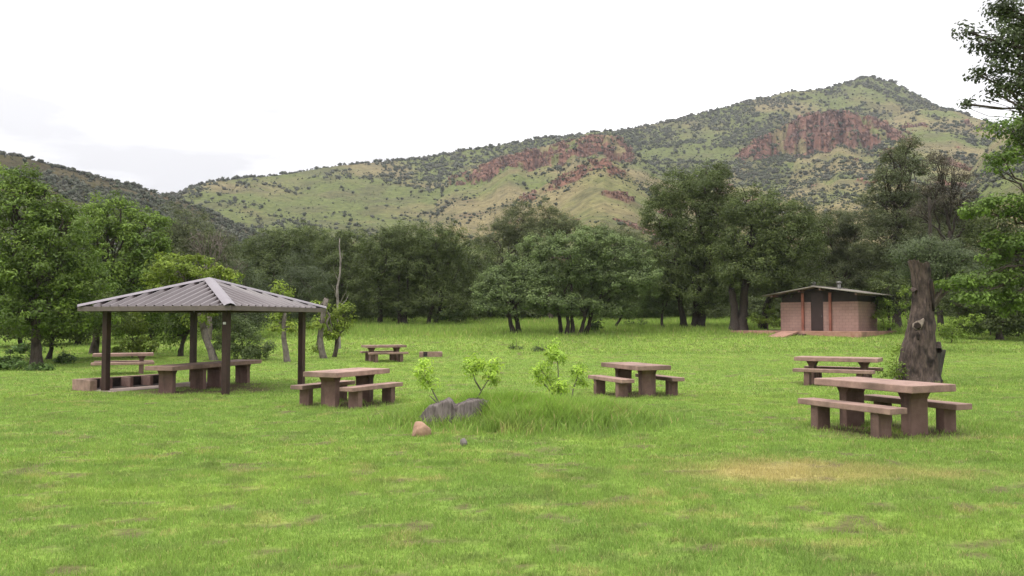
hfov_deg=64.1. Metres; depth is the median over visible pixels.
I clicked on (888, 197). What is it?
ragged tree
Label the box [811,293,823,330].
door
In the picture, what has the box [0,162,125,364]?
walnut tree
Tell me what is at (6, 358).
weed patch
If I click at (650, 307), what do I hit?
pale oak
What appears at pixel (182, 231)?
dome tree
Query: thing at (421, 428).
boulder
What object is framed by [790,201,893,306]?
olive tree
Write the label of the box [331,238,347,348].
dead snag
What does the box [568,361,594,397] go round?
sapling
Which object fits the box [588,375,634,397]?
concrete bench
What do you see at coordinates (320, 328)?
dead topped tree
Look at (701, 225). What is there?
dark oak
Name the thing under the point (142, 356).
picnic table
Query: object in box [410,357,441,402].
sapling
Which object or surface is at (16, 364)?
weed patch
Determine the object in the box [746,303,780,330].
lime shrub
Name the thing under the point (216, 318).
shaded tree
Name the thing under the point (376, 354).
concrete bench
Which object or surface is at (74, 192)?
hillside shrubs
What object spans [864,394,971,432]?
concrete bench
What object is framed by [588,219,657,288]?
olive tree
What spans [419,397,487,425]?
boulders
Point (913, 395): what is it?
picnic table
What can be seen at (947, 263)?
spreading juniper
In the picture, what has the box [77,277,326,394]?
picnic shelter
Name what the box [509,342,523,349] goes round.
grass tuft
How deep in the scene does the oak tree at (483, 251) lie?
75.94 m
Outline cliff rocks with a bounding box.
[448,109,982,261]
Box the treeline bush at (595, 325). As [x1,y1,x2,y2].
[585,317,603,331]
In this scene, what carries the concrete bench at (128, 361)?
on the ground at (656, 535)
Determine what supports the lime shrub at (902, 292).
on the ground at (656, 535)
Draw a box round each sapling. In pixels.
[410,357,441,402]
[458,352,504,396]
[527,337,574,396]
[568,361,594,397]
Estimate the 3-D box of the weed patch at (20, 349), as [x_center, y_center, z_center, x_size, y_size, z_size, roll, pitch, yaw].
[-24.693,3.132,41.394,1.974,0.843,1.038,1,-3,-24]
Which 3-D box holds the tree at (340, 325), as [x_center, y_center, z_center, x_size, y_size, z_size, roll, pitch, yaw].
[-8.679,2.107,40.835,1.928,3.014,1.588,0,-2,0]
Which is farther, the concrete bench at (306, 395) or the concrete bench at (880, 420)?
the concrete bench at (306, 395)
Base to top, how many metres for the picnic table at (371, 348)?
0.840 m
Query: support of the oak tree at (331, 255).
on the ground at (656, 535)
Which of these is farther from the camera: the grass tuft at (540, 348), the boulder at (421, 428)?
the grass tuft at (540, 348)
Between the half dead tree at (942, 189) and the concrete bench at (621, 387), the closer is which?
the concrete bench at (621, 387)
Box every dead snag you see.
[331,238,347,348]
[923,198,935,279]
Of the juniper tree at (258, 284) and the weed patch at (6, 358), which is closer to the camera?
the weed patch at (6, 358)
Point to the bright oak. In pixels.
(1012, 245)
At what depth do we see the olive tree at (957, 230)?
67.13 m
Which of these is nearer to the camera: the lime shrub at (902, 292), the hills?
the lime shrub at (902, 292)
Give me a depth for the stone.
11.44 m
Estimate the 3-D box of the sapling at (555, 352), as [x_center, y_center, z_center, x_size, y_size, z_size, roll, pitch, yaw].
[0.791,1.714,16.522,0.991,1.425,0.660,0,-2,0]
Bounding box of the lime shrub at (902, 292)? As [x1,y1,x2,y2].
[896,285,911,324]
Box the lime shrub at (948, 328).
[936,313,984,342]
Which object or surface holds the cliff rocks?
on the hills
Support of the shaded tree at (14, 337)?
on the ground at (656, 535)
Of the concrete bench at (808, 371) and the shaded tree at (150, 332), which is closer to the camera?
the concrete bench at (808, 371)
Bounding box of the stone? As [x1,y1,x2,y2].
[460,438,466,445]
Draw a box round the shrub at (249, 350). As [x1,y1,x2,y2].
[210,315,276,359]
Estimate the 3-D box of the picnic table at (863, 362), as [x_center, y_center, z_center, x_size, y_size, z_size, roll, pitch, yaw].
[9.157,2.362,22.955,2.195,0.840,0.918,-2,-3,32]
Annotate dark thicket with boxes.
[855,268,911,330]
[935,204,1023,339]
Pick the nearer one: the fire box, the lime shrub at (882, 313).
the fire box
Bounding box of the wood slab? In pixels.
[937,348,945,374]
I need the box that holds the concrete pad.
[176,382,206,386]
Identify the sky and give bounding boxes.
[0,0,1023,194]
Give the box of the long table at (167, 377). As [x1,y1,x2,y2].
[144,359,261,392]
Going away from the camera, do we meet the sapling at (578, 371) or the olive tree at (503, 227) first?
the sapling at (578, 371)
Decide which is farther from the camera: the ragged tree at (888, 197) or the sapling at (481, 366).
the ragged tree at (888, 197)
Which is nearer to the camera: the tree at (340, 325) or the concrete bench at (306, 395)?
the concrete bench at (306, 395)
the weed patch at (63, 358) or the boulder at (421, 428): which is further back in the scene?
the weed patch at (63, 358)
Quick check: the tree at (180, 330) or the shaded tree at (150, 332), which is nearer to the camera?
the tree at (180, 330)
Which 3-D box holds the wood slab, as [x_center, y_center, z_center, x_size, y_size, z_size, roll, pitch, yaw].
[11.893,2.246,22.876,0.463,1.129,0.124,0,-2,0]
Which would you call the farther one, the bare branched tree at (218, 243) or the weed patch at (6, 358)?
the bare branched tree at (218, 243)
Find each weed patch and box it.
[0,350,29,363]
[0,355,55,370]
[2,342,45,353]
[52,350,77,363]
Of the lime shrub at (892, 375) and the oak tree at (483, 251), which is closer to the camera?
the lime shrub at (892, 375)
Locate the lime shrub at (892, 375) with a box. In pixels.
[874,344,909,379]
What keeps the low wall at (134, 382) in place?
on the ground at (656, 535)
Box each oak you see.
[468,229,565,333]
[517,221,666,334]
[609,264,693,327]
[636,157,757,328]
[701,179,836,330]
[933,98,1023,318]
[951,0,1023,136]
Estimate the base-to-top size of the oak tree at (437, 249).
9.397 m
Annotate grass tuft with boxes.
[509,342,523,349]
[531,341,546,351]
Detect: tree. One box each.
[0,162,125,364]
[0,239,60,346]
[5,286,143,358]
[43,280,122,344]
[54,189,178,353]
[111,312,159,357]
[112,280,179,339]
[131,200,246,318]
[138,251,244,360]
[148,313,208,355]
[181,227,247,339]
[206,281,272,333]
[213,246,276,337]
[234,227,305,318]
[263,279,297,361]
[268,244,335,327]
[279,219,341,316]
[303,226,384,320]
[305,298,338,358]
[323,300,356,356]
[342,218,434,324]
[397,219,490,324]
[447,237,500,319]
[471,198,547,316]
[517,195,583,318]
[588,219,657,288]
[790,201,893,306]
[844,132,939,328]
[903,144,986,335]
[905,182,1006,317]
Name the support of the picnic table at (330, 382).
on the ground at (656, 535)
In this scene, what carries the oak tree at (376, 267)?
on the ground at (656, 535)
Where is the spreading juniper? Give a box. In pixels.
[877,233,990,331]
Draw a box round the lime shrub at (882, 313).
[871,296,898,330]
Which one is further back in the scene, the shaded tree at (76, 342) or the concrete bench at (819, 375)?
the shaded tree at (76, 342)
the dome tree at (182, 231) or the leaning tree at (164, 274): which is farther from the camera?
the dome tree at (182, 231)
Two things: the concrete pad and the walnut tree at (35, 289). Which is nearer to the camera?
the concrete pad
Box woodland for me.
[0,228,1022,320]
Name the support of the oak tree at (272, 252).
on the ground at (656, 535)
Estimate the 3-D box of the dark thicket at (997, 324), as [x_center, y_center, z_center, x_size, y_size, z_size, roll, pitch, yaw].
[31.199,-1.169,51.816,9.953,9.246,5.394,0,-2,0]
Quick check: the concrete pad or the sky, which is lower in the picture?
the concrete pad
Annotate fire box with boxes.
[419,351,441,356]
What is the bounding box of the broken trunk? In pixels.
[894,260,942,382]
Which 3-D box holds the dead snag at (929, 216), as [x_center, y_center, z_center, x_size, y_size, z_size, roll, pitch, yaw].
[25.627,-1.147,50.009,0.748,8.837,0.510,-1,-3,31]
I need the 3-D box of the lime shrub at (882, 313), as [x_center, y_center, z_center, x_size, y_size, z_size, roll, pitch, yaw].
[24.945,1.874,54.803,1.744,2.694,1.614,-2,-3,35]
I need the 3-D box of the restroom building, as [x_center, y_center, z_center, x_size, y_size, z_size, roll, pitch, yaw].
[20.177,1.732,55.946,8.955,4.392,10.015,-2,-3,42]
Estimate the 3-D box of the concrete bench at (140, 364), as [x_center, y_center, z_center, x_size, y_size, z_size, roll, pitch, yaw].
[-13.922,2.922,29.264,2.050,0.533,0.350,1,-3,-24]
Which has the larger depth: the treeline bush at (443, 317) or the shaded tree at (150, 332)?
the treeline bush at (443, 317)
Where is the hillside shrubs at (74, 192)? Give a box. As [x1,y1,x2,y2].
[0,75,1023,270]
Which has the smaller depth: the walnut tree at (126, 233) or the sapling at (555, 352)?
the sapling at (555, 352)
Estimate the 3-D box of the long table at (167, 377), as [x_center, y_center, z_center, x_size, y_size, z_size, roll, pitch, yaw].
[-8.640,2.513,23.215,0.860,0.780,4.150,-1,-2,15]
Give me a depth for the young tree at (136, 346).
38.95 m
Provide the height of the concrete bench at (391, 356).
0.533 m
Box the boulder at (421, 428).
[412,421,431,436]
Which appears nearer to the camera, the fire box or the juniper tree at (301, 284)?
the fire box
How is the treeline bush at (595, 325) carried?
on the ground at (656, 535)
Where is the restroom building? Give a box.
[733,281,895,337]
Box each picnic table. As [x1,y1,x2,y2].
[92,352,153,372]
[303,367,389,406]
[361,345,406,361]
[601,362,670,396]
[794,356,882,383]
[814,377,955,435]
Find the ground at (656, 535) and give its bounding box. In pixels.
[0,319,1023,575]
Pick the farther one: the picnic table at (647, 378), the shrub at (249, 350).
the shrub at (249, 350)
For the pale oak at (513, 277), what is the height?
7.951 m
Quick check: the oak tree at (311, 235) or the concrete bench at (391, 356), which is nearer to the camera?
the concrete bench at (391, 356)
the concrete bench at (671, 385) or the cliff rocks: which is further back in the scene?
the cliff rocks
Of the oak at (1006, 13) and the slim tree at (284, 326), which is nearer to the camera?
the oak at (1006, 13)
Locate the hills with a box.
[0,77,1023,294]
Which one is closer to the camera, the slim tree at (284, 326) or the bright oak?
the bright oak
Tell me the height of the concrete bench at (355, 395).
0.533 m
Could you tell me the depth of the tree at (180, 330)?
40.12 m
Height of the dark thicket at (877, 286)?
4.594 m
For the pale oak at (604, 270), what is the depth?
57.21 m
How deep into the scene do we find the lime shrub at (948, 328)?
47.76 m
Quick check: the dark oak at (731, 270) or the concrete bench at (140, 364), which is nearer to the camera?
the concrete bench at (140, 364)
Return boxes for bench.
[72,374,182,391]
[91,361,153,373]
[94,360,152,361]
[290,380,354,405]
[339,382,402,408]
[360,351,393,360]
[368,352,408,362]
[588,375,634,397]
[635,373,684,395]
[792,368,874,385]
[798,397,906,437]
[804,366,882,377]
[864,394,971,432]
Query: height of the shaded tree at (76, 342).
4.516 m
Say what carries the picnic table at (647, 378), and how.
on the ground at (656, 535)
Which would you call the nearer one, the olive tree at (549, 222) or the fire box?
the fire box
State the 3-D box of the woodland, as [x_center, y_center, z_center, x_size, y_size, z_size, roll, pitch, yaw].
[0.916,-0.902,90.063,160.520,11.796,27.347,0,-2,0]
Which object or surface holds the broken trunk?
on the ground at (656, 535)
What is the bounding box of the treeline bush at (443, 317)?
[431,309,466,322]
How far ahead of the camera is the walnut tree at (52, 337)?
37.66 m

